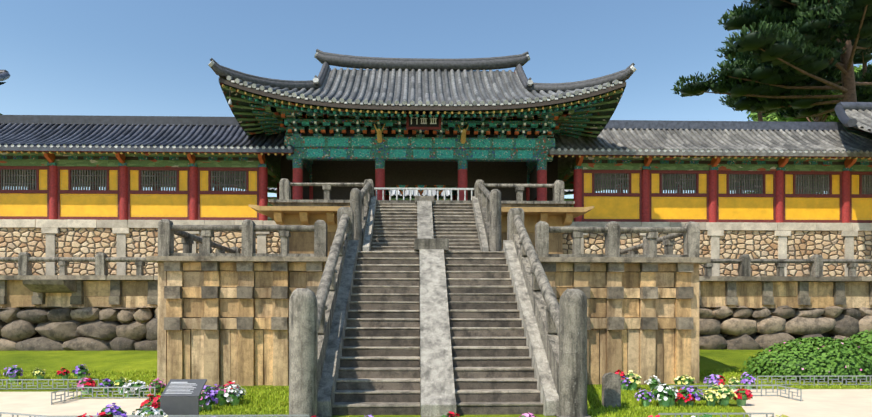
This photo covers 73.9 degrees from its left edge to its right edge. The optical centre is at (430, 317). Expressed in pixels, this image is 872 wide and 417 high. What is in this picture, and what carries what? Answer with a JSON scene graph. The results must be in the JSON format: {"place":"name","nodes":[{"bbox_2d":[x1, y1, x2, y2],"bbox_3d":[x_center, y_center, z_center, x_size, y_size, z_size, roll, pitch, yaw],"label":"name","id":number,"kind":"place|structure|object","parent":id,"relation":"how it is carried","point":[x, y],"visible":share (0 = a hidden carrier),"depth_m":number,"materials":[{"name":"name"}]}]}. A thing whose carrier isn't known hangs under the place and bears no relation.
{"place":"outdoors","nodes":[
{"label":"outdoors","id":0,"kind":"place"},
{"bbox_2d":[0,70,9,114],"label":"pavilion","id":1,"kind":"structure","parent":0,"point":[4,74],"depth_m":36.26,"materials":[{"name":"grey tile"}]},
{"bbox_2d":[249,178,593,256],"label":"gate platform","id":2,"kind":"structure","parent":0,"point":[286,209],"depth_m":25.05,"materials":[{"name":"beige stone"}]},
{"bbox_2d":[265,102,573,200],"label":"gate","id":3,"kind":"structure","parent":2,"relation":"on","point":[414,151],"depth_m":28.11,"materials":[{"name":"green wood"}]},
{"bbox_2d":[208,49,636,137],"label":"gate roof","id":4,"kind":"structure","parent":3,"relation":"on","point":[399,84],"depth_m":27.63,"materials":[{"name":"grey tile"}]},
{"bbox_2d":[241,188,601,221],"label":"railing","id":5,"kind":"object","parent":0,"point":[427,193],"depth_m":53.50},
{"bbox_2d":[0,349,871,416],"bbox_3d":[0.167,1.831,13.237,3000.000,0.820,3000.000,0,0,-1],"label":"ground","id":6,"kind":"structure","parent":0,"point":[727,360],"depth_m":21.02,"materials":[{"name":"green plant"}]},
{"bbox_2d":[160,379,206,414],"bbox_3d":[-5.103,1.760,11.980,0.765,0.923,0.494,0,0,-1],"label":"info sign","id":7,"kind":"object","parent":6,"relation":"on","point":[179,397],"visible":1,"depth_m":11.75,"materials":[{"name":"grey stone"}]},
{"bbox_2d":[9,373,752,410],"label":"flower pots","id":8,"kind":"object","parent":6,"relation":"on","point":[669,401],"visible":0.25,"depth_m":14.65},
{"bbox_2d":[0,364,787,416],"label":"flowers","id":9,"kind":"object","parent":8,"relation":"on","point":[227,392],"visible":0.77,"depth_m":14.56,"materials":[{"name":"multicoloured plant"}]},
{"bbox_2d":[146,219,710,385],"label":"platforms","id":10,"kind":"object","parent":6,"relation":"on","point":[223,317],"visible":0.75,"depth_m":18.61,"materials":[{"name":"brown stone"}]},
{"bbox_2d":[0,252,871,350],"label":"terrace wall","id":11,"kind":"structure","parent":6,"relation":"on","point":[101,309],"depth_m":25.52,"materials":[{"name":"brown stone"}]},
{"bbox_2d":[0,219,871,276],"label":"terrace wall","id":12,"kind":"structure","parent":11,"relation":"on","point":[139,238],"depth_m":28.88,"materials":[{"name":"beige stone"}]},
{"bbox_2d":[0,115,293,220],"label":"corridor","id":13,"kind":"object","parent":12,"relation":"on","point":[48,163],"visible":0.94,"depth_m":28.58,"materials":[{"name":"paint"}]},
{"bbox_2d":[548,120,871,222],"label":"corridor","id":14,"kind":"object","parent":12,"relation":"on","point":[782,167],"visible":0.94,"depth_m":29.32,"materials":[{"name":"paint"}]},
{"bbox_2d":[0,389,871,416],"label":"dirt paths","id":15,"kind":"structure","parent":6,"relation":"on","point":[835,403],"depth_m":14.73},
{"bbox_2d":[0,375,871,416],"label":"fences","id":16,"kind":"object","parent":6,"relation":"on","point":[675,414],"visible":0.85,"depth_m":15.82,"materials":[{"name":"metal"}]},
{"bbox_2d":[288,182,590,416],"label":"stairs","id":17,"kind":"structure","parent":6,"relation":"on","point":[424,306],"depth_m":15.30,"materials":[{"name":"stone"}]},
{"bbox_2d":[374,187,473,199],"bbox_3d":[-0.292,-5.369,25.479,4.400,0.680,0.090,0,0,-1],"label":"stair barrier","id":18,"kind":"object","parent":17,"relation":"on","point":[410,189],"visible":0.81,"depth_m":25.44,"materials":[{"name":"paint"}]},
{"bbox_2d":[602,372,620,406],"bbox_3d":[4.500,1.801,14.446,0.419,0.864,0.180,0,0,-1],"label":"stone stele","id":19,"kind":"object","parent":6,"relation":"on","point":[611,388],"visible":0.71,"depth_m":14.36,"materials":[{"name":"stone"}]},
{"bbox_2d":[740,329,871,379],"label":"azalea hedge","id":20,"kind":"object","parent":6,"relation":"on","point":[818,356],"visible":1,"depth_m":19.48,"materials":[{"name":"green plant"}]},
{"bbox_2d":[0,0,871,197],"label":"sky","id":21,"kind":"structure","parent":0,"point":[60,57],"materials":[{"name":"blue"}]},
{"bbox_2d":[670,0,871,193],"bbox_3d":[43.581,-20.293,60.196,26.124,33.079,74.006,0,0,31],"label":"tree","id":22,"kind":"object","parent":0,"point":[782,28],"depth_m":38.56,"materials":[{"name":"green plant"}]},
{"bbox_2d":[834,102,871,139],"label":"pavilion","id":23,"kind":"structure","parent":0,"point":[855,118],"depth_m":29.84,"materials":[{"name":"grey tile"}]}
]}

